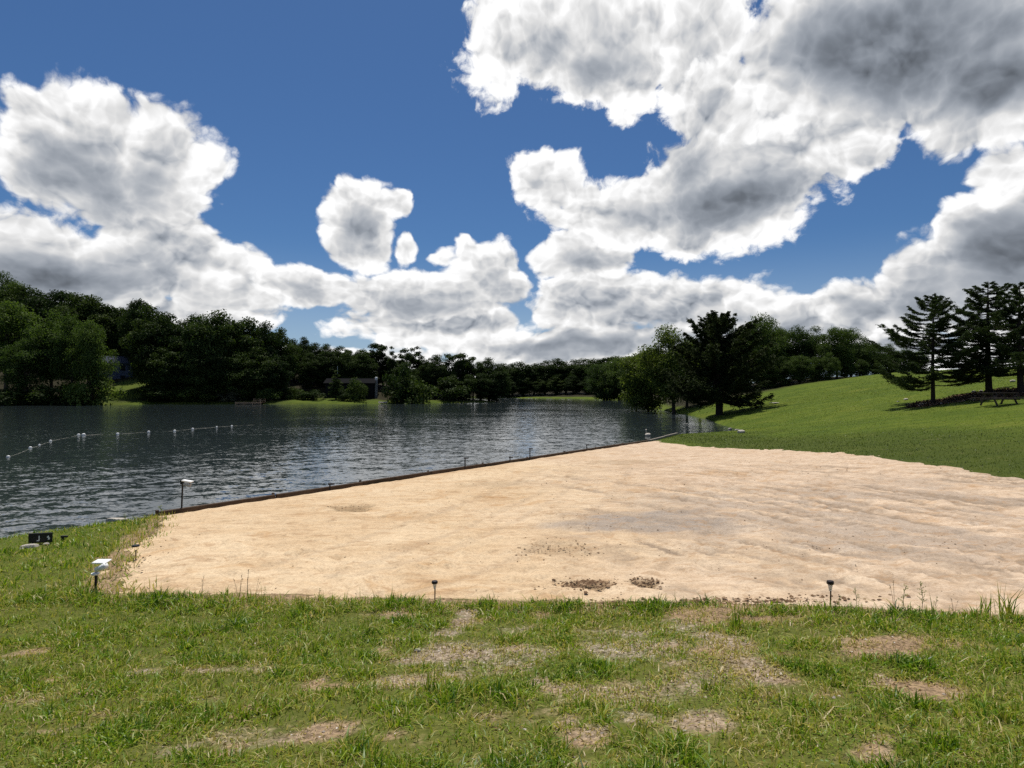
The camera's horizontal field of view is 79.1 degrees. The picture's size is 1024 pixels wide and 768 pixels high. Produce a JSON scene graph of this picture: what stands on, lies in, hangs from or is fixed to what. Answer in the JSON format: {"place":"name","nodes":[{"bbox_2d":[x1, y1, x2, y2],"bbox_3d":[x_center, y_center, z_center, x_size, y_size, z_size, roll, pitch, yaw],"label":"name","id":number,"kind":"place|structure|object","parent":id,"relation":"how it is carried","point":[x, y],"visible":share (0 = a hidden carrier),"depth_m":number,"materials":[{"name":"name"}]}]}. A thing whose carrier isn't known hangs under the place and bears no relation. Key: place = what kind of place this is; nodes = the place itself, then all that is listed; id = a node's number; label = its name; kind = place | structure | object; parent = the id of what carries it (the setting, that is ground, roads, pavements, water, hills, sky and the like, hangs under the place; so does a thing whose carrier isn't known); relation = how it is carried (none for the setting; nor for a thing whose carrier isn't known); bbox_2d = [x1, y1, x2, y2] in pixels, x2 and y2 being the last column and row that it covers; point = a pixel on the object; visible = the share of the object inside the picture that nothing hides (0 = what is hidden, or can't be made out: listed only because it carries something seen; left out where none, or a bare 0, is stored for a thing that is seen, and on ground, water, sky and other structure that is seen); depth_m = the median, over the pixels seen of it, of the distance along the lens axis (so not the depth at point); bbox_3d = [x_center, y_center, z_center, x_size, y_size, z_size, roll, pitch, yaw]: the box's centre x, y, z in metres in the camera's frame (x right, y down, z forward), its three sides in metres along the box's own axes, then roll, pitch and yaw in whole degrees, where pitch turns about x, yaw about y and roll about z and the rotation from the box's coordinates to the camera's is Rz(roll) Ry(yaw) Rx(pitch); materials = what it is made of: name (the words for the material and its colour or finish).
{"place":"outdoors","nodes":[
{"label":"outdoors","id":0,"kind":"place"},
{"bbox_2d":[0,398,735,538],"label":"lake","id":1,"kind":"structure","parent":0,"point":[66,479],"depth_m":35.48,"materials":[{"name":"grey liquid"}]},
{"bbox_2d":[0,361,1023,767],"bbox_3d":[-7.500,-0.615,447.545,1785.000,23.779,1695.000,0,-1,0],"label":"ground","id":2,"kind":"structure","parent":0,"point":[880,423],"depth_m":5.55,"materials":[{"name":"plant"}]},
{"bbox_2d":[0,270,25,345],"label":"broadleaf tree","id":3,"kind":"object","parent":2,"relation":"on","point":[2,282],"visible":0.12,"depth_m":197.33,"materials":[{"name":"green plant"}]},
{"bbox_2d":[0,280,34,325],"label":"broadleaf tree","id":4,"kind":"object","parent":2,"relation":"on","point":[3,292],"visible":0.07,"depth_m":194.36,"materials":[{"name":"green plant"}]},
{"bbox_2d":[0,283,35,345],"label":"broadleaf tree","id":5,"kind":"object","parent":2,"relation":"on","point":[22,291],"visible":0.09,"depth_m":191.14,"materials":[{"name":"green plant"}]},
{"bbox_2d":[0,298,43,388],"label":"broadleaf tree","id":6,"kind":"object","parent":2,"relation":"on","point":[19,318],"visible":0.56,"depth_m":148.82,"materials":[{"name":"green plant"}]},
{"bbox_2d":[0,385,50,405],"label":"shrub","id":7,"kind":"object","parent":2,"relation":"on","point":[4,397],"visible":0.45,"depth_m":139.03,"materials":[{"name":"green plant"}]},
{"bbox_2d":[0,336,55,393],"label":"broadleaf tree","id":8,"kind":"object","parent":2,"relation":"on","point":[17,378],"visible":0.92,"depth_m":141.82,"materials":[{"name":"green plant"}]},
{"bbox_2d":[0,385,55,405],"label":"shrub","id":9,"kind":"object","parent":2,"relation":"on","point":[21,399],"visible":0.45,"depth_m":138.71,"materials":[{"name":"green plant"}]},
{"bbox_2d":[13,289,63,349],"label":"broadleaf tree","id":10,"kind":"object","parent":2,"relation":"on","point":[31,303],"visible":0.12,"depth_m":185.35,"materials":[{"name":"green plant"}]},
{"bbox_2d":[28,532,52,543],"bbox_3d":[-8.471,2.823,11.146,0.370,0.295,0.067,0,-1,-14],"label":"sign board","id":11,"kind":"object","parent":2,"relation":"on","point":[40,537],"visible":0.77,"depth_m":11.12,"materials":[{"name":"black plastic"}]},
{"bbox_2d":[16,309,75,389],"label":"broadleaf tree","id":12,"kind":"object","parent":2,"relation":"on","point":[40,334],"visible":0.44,"depth_m":145.84,"materials":[{"name":"green plant"}]},
{"bbox_2d":[35,290,79,363],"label":"broadleaf tree","id":13,"kind":"object","parent":2,"relation":"on","point":[60,296],"visible":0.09,"depth_m":185.53,"materials":[{"name":"green plant"}]},
{"bbox_2d":[28,381,87,404],"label":"shrub","id":14,"kind":"object","parent":2,"relation":"on","point":[46,392],"visible":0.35,"depth_m":139.70,"materials":[{"name":"green plant"}]},
{"bbox_2d":[43,311,93,385],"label":"broadleaf tree","id":15,"kind":"object","parent":2,"relation":"on","point":[63,339],"visible":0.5,"depth_m":143.93,"materials":[{"name":"green plant"}]},
{"bbox_2d":[48,292,112,361],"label":"broadleaf tree","id":16,"kind":"object","parent":2,"relation":"on","point":[74,310],"visible":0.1,"depth_m":183.20,"materials":[{"name":"green plant"}]},
{"bbox_2d":[55,373,126,405],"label":"shrub","id":17,"kind":"object","parent":2,"relation":"on","point":[78,389],"visible":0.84,"depth_m":140.28,"materials":[{"name":"green plant"}]},
{"bbox_2d":[62,317,120,396],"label":"broadleaf tree","id":18,"kind":"object","parent":2,"relation":"on","point":[89,341],"visible":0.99,"depth_m":141.35,"materials":[{"name":"green plant"}]},
{"bbox_2d":[65,294,121,355],"label":"broadleaf tree","id":19,"kind":"object","parent":2,"relation":"on","point":[91,303],"visible":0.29,"depth_m":182.90,"materials":[{"name":"green plant"}]},
{"bbox_2d":[91,559,111,590],"bbox_3d":[-5.346,2.535,8.056,0.230,0.478,0.173,0,-1,0],"label":"solar spotlight","id":20,"kind":"object","parent":2,"relation":"on","point":[102,566],"visible":0.96,"depth_m":8.03,"materials":[{"name":"white plastic"}]},
{"bbox_2d":[84,302,121,355],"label":"broadleaf tree","id":21,"kind":"object","parent":2,"relation":"on","point":[109,309],"visible":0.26,"depth_m":184.63,"materials":[{"name":"green plant"}]},
{"bbox_2d":[37,510,178,604],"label":"bank weeds","id":22,"kind":"object","parent":2,"relation":"on","point":[110,573],"visible":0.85,"depth_m":9.69,"materials":[{"name":"green plant"}]},
{"bbox_2d":[98,307,124,355],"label":"broadleaf tree","id":23,"kind":"object","parent":2,"relation":"on","point":[114,319],"visible":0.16,"depth_m":184.28,"materials":[{"name":"green plant"}]},
{"bbox_2d":[96,355,132,379],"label":"house","id":24,"kind":"structure","parent":2,"relation":"on","point":[123,371],"depth_m":176.61,"materials":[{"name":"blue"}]},
{"bbox_2d":[112,306,131,355],"label":"broadleaf tree","id":25,"kind":"object","parent":2,"relation":"on","point":[118,346],"visible":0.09,"depth_m":183.07,"materials":[{"name":"green plant"}]},
{"bbox_2d":[116,298,152,373],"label":"broadleaf tree","id":26,"kind":"object","parent":2,"relation":"on","point":[126,326],"visible":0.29,"depth_m":178.07,"materials":[{"name":"green plant"}]},
{"bbox_2d":[118,303,171,385],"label":"broadleaf tree","id":27,"kind":"object","parent":2,"relation":"on","point":[133,341],"visible":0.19,"depth_m":163.19,"materials":[{"name":"green plant"}]},
{"bbox_2d":[128,384,172,400],"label":"shrub","id":28,"kind":"object","parent":2,"relation":"on","point":[146,390],"visible":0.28,"depth_m":153.95,"materials":[{"name":"green plant"}]},
{"bbox_2d":[133,311,183,378],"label":"broadleaf tree","id":29,"kind":"object","parent":2,"relation":"on","point":[160,333],"visible":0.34,"depth_m":159.68,"materials":[{"name":"green plant"}]},
{"bbox_2d":[137,346,182,387],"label":"broadleaf tree","id":30,"kind":"object","parent":2,"relation":"on","point":[155,358],"visible":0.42,"depth_m":155.49,"materials":[{"name":"green plant"}]},
{"bbox_2d":[143,351,187,399],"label":"broadleaf tree","id":31,"kind":"object","parent":2,"relation":"on","point":[164,381],"visible":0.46,"depth_m":153.78,"materials":[{"name":"green plant"}]},
{"bbox_2d":[148,341,197,395],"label":"broadleaf tree","id":32,"kind":"object","parent":2,"relation":"on","point":[173,355],"visible":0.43,"depth_m":154.13,"materials":[{"name":"green plant"}]},
{"bbox_2d":[164,389,199,401],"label":"shrub","id":33,"kind":"object","parent":2,"relation":"on","point":[184,393],"visible":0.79,"depth_m":152.82,"materials":[{"name":"green plant"}]},
{"bbox_2d":[166,314,205,370],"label":"broadleaf tree","id":34,"kind":"object","parent":2,"relation":"on","point":[180,337],"visible":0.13,"depth_m":158.57,"materials":[{"name":"green plant"}]},
{"bbox_2d":[176,352,224,399],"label":"broadleaf tree","id":35,"kind":"object","parent":2,"relation":"on","point":[199,379],"visible":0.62,"depth_m":152.82,"materials":[{"name":"green plant"}]},
{"bbox_2d":[178,311,235,384],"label":"broadleaf tree","id":36,"kind":"object","parent":2,"relation":"on","point":[202,318],"visible":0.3,"depth_m":155.66,"materials":[{"name":"green plant"}]},
{"bbox_2d":[185,309,253,391],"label":"broadleaf tree","id":37,"kind":"object","parent":2,"relation":"on","point":[215,339],"visible":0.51,"depth_m":156.23,"materials":[{"name":"green plant"}]},
{"bbox_2d":[192,351,252,398],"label":"broadleaf tree","id":38,"kind":"object","parent":2,"relation":"on","point":[213,374],"visible":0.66,"depth_m":153.19,"materials":[{"name":"green plant"}]},
{"bbox_2d":[215,351,261,400],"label":"broadleaf tree","id":39,"kind":"object","parent":2,"relation":"on","point":[240,377],"visible":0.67,"depth_m":155.00,"materials":[{"name":"green plant"}]},
{"bbox_2d":[210,316,271,365],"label":"broadleaf tree","id":40,"kind":"object","parent":2,"relation":"on","point":[243,340],"visible":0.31,"depth_m":160.88,"materials":[{"name":"green plant"}]},
{"bbox_2d":[236,346,281,399],"label":"broadleaf tree","id":41,"kind":"object","parent":2,"relation":"on","point":[256,376],"visible":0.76,"depth_m":156.44,"materials":[{"name":"green plant"}]},
{"bbox_2d":[250,320,286,363],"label":"broadleaf tree","id":42,"kind":"object","parent":2,"relation":"on","point":[278,342],"visible":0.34,"depth_m":163.50,"materials":[{"name":"green plant"}]},
{"bbox_2d":[255,387,282,400],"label":"shrub","id":43,"kind":"object","parent":2,"relation":"on","point":[263,394],"visible":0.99,"depth_m":154.59,"materials":[{"name":"green plant"}]},
{"bbox_2d":[257,354,294,392],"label":"broadleaf tree","id":44,"kind":"object","parent":2,"relation":"on","point":[273,379],"visible":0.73,"depth_m":158.83,"materials":[{"name":"green plant"}]},
{"bbox_2d":[268,327,303,386],"label":"broadleaf tree","id":45,"kind":"object","parent":2,"relation":"on","point":[291,357],"visible":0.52,"depth_m":167.28,"materials":[{"name":"green plant"}]},
{"bbox_2d":[294,353,322,387],"label":"broadleaf tree","id":46,"kind":"object","parent":2,"relation":"on","point":[310,372],"visible":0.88,"depth_m":170.61,"materials":[{"name":"green plant"}]},
{"bbox_2d":[300,342,326,378],"label":"broadleaf tree","id":47,"kind":"object","parent":2,"relation":"on","point":[314,348],"visible":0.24,"depth_m":179.06,"materials":[{"name":"green plant"}]},
{"bbox_2d":[313,351,342,386],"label":"broadleaf tree","id":48,"kind":"object","parent":2,"relation":"on","point":[327,370],"visible":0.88,"depth_m":172.12,"materials":[{"name":"green plant"}]},
{"bbox_2d":[328,370,343,399],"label":"broadleaf tree","id":49,"kind":"object","parent":2,"relation":"on","point":[336,386],"visible":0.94,"depth_m":160.53,"materials":[{"name":"green plant"}]},
{"bbox_2d":[330,351,357,377],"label":"broadleaf tree","id":50,"kind":"object","parent":2,"relation":"on","point":[344,368],"visible":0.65,"depth_m":172.72,"materials":[{"name":"green plant"}]},
{"bbox_2d":[323,366,379,397],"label":"cabin","id":51,"kind":"object","parent":2,"relation":"on","point":[371,384],"visible":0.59,"depth_m":164.98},
{"bbox_2d":[345,377,367,400],"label":"shrub","id":52,"kind":"object","parent":2,"relation":"on","point":[359,391],"visible":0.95,"depth_m":159.27,"materials":[{"name":"green plant"}]},
{"bbox_2d":[347,352,379,378],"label":"broadleaf tree","id":53,"kind":"object","parent":2,"relation":"on","point":[364,368],"visible":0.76,"depth_m":172.15,"materials":[{"name":"green plant"}]},
{"bbox_2d":[368,343,387,375],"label":"pine tree","id":54,"kind":"object","parent":2,"relation":"on","point":[379,353],"visible":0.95,"depth_m":179.75,"materials":[{"name":"green plant"}]},
{"bbox_2d":[373,356,391,385],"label":"broadleaf tree","id":55,"kind":"object","parent":2,"relation":"on","point":[383,369],"visible":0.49,"depth_m":182.82,"materials":[{"name":"green plant"}]},
{"bbox_2d":[155,439,647,515],"bbox_3d":[-0.192,3.429,24.990,0.215,0.787,26.730,-1,-1,37],"label":"timber edging","id":56,"kind":"object","parent":2,"relation":"on","point":[272,496],"visible":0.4,"depth_m":18.92,"materials":[{"name":"wood"}]},
{"bbox_2d":[381,363,421,402],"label":"broadleaf tree","id":57,"kind":"object","parent":2,"relation":"on","point":[394,381],"visible":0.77,"depth_m":159.09,"materials":[{"name":"green plant"}]},
{"bbox_2d":[398,347,418,368],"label":"pine tree","id":58,"kind":"object","parent":2,"relation":"on","point":[409,357],"visible":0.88,"depth_m":177.30,"materials":[{"name":"green plant"}]},
{"bbox_2d":[386,375,440,403],"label":"shrub","id":59,"kind":"object","parent":2,"relation":"on","point":[422,392],"visible":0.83,"depth_m":158.24,"materials":[{"name":"green plant"}]},
{"bbox_2d":[415,358,437,386],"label":"broadleaf tree","id":60,"kind":"object","parent":2,"relation":"on","point":[426,375],"visible":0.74,"depth_m":176.70,"materials":[{"name":"green plant"}]},
{"bbox_2d":[422,354,448,394],"label":"broadleaf tree","id":61,"kind":"object","parent":2,"relation":"on","point":[435,360],"visible":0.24,"depth_m":179.98,"materials":[{"name":"green plant"}]},
{"bbox_2d":[433,361,458,394],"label":"broadleaf tree","id":62,"kind":"object","parent":2,"relation":"on","point":[449,372],"visible":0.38,"depth_m":178.28,"materials":[{"name":"green plant"}]},
{"bbox_2d":[428,377,473,400],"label":"shrub","id":63,"kind":"object","parent":2,"relation":"on","point":[453,392],"visible":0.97,"depth_m":171.35,"materials":[{"name":"green plant"}]},
{"bbox_2d":[444,353,469,378],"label":"pine tree","id":64,"kind":"object","parent":2,"relation":"on","point":[460,363],"visible":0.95,"depth_m":180.64,"materials":[{"name":"green plant"}]},
{"bbox_2d":[456,374,479,399],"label":"broadleaf tree","id":65,"kind":"object","parent":2,"relation":"on","point":[467,380],"visible":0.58,"depth_m":176.80,"materials":[{"name":"green plant"}]},
{"bbox_2d":[472,373,491,400],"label":"broadleaf tree","id":66,"kind":"object","parent":2,"relation":"on","point":[482,385],"visible":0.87,"depth_m":179.88,"materials":[{"name":"green plant"}]},
{"bbox_2d":[478,357,501,400],"label":"broadleaf tree","id":67,"kind":"object","parent":2,"relation":"on","point":[486,370],"visible":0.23,"depth_m":186.67,"materials":[{"name":"green plant"}]},
{"bbox_2d":[27,611,956,765],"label":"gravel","id":68,"kind":"structure","parent":2,"relation":"on","point":[596,692],"depth_m":4.76,"materials":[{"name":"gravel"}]},
{"bbox_2d":[484,379,504,400],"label":"broadleaf tree","id":69,"kind":"object","parent":2,"relation":"on","point":[493,393],"visible":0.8,"depth_m":182.51,"materials":[{"name":"green plant"}]},
{"bbox_2d":[484,363,513,401],"label":"broadleaf tree","id":70,"kind":"object","parent":2,"relation":"on","point":[503,375],"visible":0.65,"depth_m":185.03,"materials":[{"name":"green plant"}]},
{"bbox_2d":[0,587,1023,767],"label":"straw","id":71,"kind":"object","parent":2,"relation":"on","point":[648,688],"visible":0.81,"depth_m":4.72,"materials":[{"name":"plant"}]},
{"bbox_2d":[0,597,1023,767],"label":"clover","id":72,"kind":"object","parent":2,"relation":"on","point":[637,764],"visible":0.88,"depth_m":4.38,"materials":[{"name":"green plant"}]},
{"bbox_2d":[29,459,998,738],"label":"soil crumbs","id":73,"kind":"object","parent":2,"relation":"on","point":[583,583],"visible":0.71,"depth_m":7.87,"materials":[{"name":"soil"}]},
{"bbox_2d":[505,361,541,392],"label":"broadleaf tree","id":74,"kind":"object","parent":2,"relation":"on","point":[516,371],"visible":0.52,"depth_m":316.39,"materials":[{"name":"green plant"}]},
{"bbox_2d":[513,376,535,395],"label":"broadleaf tree","id":75,"kind":"object","parent":2,"relation":"on","point":[525,387],"visible":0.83,"depth_m":314.00,"materials":[{"name":"green plant"}]},
{"bbox_2d":[531,376,549,395],"label":"broadleaf tree","id":76,"kind":"object","parent":2,"relation":"on","point":[538,387],"visible":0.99,"depth_m":312.10,"materials":[{"name":"green plant"}]},
{"bbox_2d":[538,358,569,393],"label":"broadleaf tree","id":77,"kind":"object","parent":2,"relation":"on","point":[558,366],"visible":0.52,"depth_m":314.41,"materials":[{"name":"green plant"}]},
{"bbox_2d":[545,375,564,394],"label":"broadleaf tree","id":78,"kind":"object","parent":2,"relation":"on","point":[556,381],"visible":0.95,"depth_m":308.52,"materials":[{"name":"green plant"}]},
{"bbox_2d":[563,374,583,393],"label":"broadleaf tree","id":79,"kind":"object","parent":2,"relation":"on","point":[570,383],"visible":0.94,"depth_m":304.46,"materials":[{"name":"green plant"}]},
{"bbox_2d":[569,358,595,392],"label":"broadleaf tree","id":80,"kind":"object","parent":2,"relation":"on","point":[578,372],"visible":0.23,"depth_m":309.48,"materials":[{"name":"green plant"}]},
{"bbox_2d":[584,363,621,399],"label":"broadleaf tree","id":81,"kind":"object","parent":2,"relation":"on","point":[592,380],"visible":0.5,"depth_m":225.72,"materials":[{"name":"green plant"}]},
{"bbox_2d":[595,355,626,399],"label":"broadleaf tree","id":82,"kind":"object","parent":2,"relation":"on","point":[612,374],"visible":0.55,"depth_m":220.53,"materials":[{"name":"green plant"}]},
{"bbox_2d":[616,351,667,410],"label":"broadleaf tree","id":83,"kind":"object","parent":2,"relation":"on","point":[639,395],"visible":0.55,"depth_m":96.28,"materials":[{"name":"green plant"}]},
{"bbox_2d":[633,323,698,412],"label":"broadleaf tree","id":84,"kind":"object","parent":2,"relation":"on","point":[660,360],"visible":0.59,"depth_m":87.39,"materials":[{"name":"green plant"}]},
{"bbox_2d":[659,310,780,415],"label":"cedar tree","id":85,"kind":"object","parent":2,"relation":"on","point":[717,356],"visible":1,"depth_m":66.01,"materials":[{"name":"green plant"}]},
{"bbox_2d":[739,312,790,387],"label":"broadleaf tree","id":86,"kind":"object","parent":2,"relation":"on","point":[765,326],"visible":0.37,"depth_m":98.71,"materials":[{"name":"green plant"}]},
{"bbox_2d":[755,355,781,387],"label":"broadleaf tree","id":87,"kind":"object","parent":2,"relation":"on","point":[769,377],"visible":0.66,"depth_m":96.41,"materials":[{"name":"green plant"}]},
{"bbox_2d":[767,356,796,385],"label":"broadleaf tree","id":88,"kind":"object","parent":2,"relation":"on","point":[783,380],"visible":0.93,"depth_m":95.28,"materials":[{"name":"green plant"}]},
{"bbox_2d":[782,325,816,381],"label":"broadleaf tree","id":89,"kind":"object","parent":2,"relation":"on","point":[800,344],"visible":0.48,"depth_m":100.01,"materials":[{"name":"green plant"}]},
{"bbox_2d":[786,354,816,382],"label":"broadleaf tree","id":90,"kind":"object","parent":2,"relation":"on","point":[802,374],"visible":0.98,"depth_m":94.33,"materials":[{"name":"green plant"}]},
{"bbox_2d":[806,356,825,381],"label":"broadleaf tree","id":91,"kind":"object","parent":2,"relation":"on","point":[816,362],"visible":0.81,"depth_m":94.46,"materials":[{"name":"green plant"}]},
{"bbox_2d":[817,352,842,380],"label":"broadleaf tree","id":92,"kind":"object","parent":2,"relation":"on","point":[831,367],"visible":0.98,"depth_m":93.60,"materials":[{"name":"green plant"}]},
{"bbox_2d":[809,325,858,378],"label":"broadleaf tree","id":93,"kind":"object","parent":2,"relation":"on","point":[829,346],"visible":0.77,"depth_m":97.10,"materials":[{"name":"green plant"}]},
{"bbox_2d":[658,369,1023,476],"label":"hill grass","id":94,"kind":"structure","parent":2,"relation":"on","point":[764,440],"depth_m":33.58,"materials":[{"name":"plant"}]},
{"bbox_2d":[837,357,857,377],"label":"broadleaf tree","id":95,"kind":"object","parent":2,"relation":"on","point":[847,370],"visible":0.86,"depth_m":96.34,"materials":[{"name":"green plant"}]},
{"bbox_2d":[833,326,873,376],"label":"broadleaf tree","id":96,"kind":"object","parent":2,"relation":"on","point":[863,350],"visible":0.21,"depth_m":103.10,"materials":[{"name":"green plant"}]},
{"bbox_2d":[854,359,869,376],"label":"broadleaf tree","id":97,"kind":"object","parent":2,"relation":"on","point":[860,365],"visible":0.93,"depth_m":99.69,"materials":[{"name":"green plant"}]},
{"bbox_2d":[865,293,1006,402],"bbox_3d":[29.523,-2.240,43.706,8.058,8.244,7.759,0,-1,-29],"label":"pine tree","id":98,"kind":"object","parent":2,"relation":"on","point":[937,307],"visible":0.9,"depth_m":42.62,"materials":[{"name":"green plant"}]},
{"bbox_2d":[904,386,1023,407],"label":"leaf litter","id":99,"kind":"object","parent":2,"relation":"on","point":[953,398],"visible":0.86,"depth_m":42.68,"materials":[{"name":"plant"}]},
{"bbox_2d":[916,281,1023,392],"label":"pine tree","id":100,"kind":"object","parent":2,"relation":"on","point":[979,302],"visible":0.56,"depth_m":42.08,"materials":[{"name":"green plant"}]},
{"bbox_2d":[963,281,1023,392],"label":"pine tree","id":101,"kind":"object","parent":2,"relation":"on","point":[1017,338],"visible":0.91,"depth_m":40.29,"materials":[{"name":"green plant"}]},
{"bbox_2d":[977,393,1023,405],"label":"picnic table","id":102,"kind":"object","parent":2,"relation":"on","point":[1002,399],"visible":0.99,"depth_m":35.13,"materials":[{"name":"brown wood"}]},
{"bbox_2d":[986,583,1023,618],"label":"grass clump","id":103,"kind":"object","parent":2,"relation":"on","point":[1009,608],"visible":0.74,"depth_m":6.20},
{"bbox_2d":[0,0,1023,382],"label":"sky","id":104,"kind":"structure","parent":0,"point":[529,182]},
{"bbox_2d":[100,441,1023,614],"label":"beach","id":105,"kind":"structure","parent":0,"point":[793,506],"depth_m":10.98,"materials":[{"name":"sand"}]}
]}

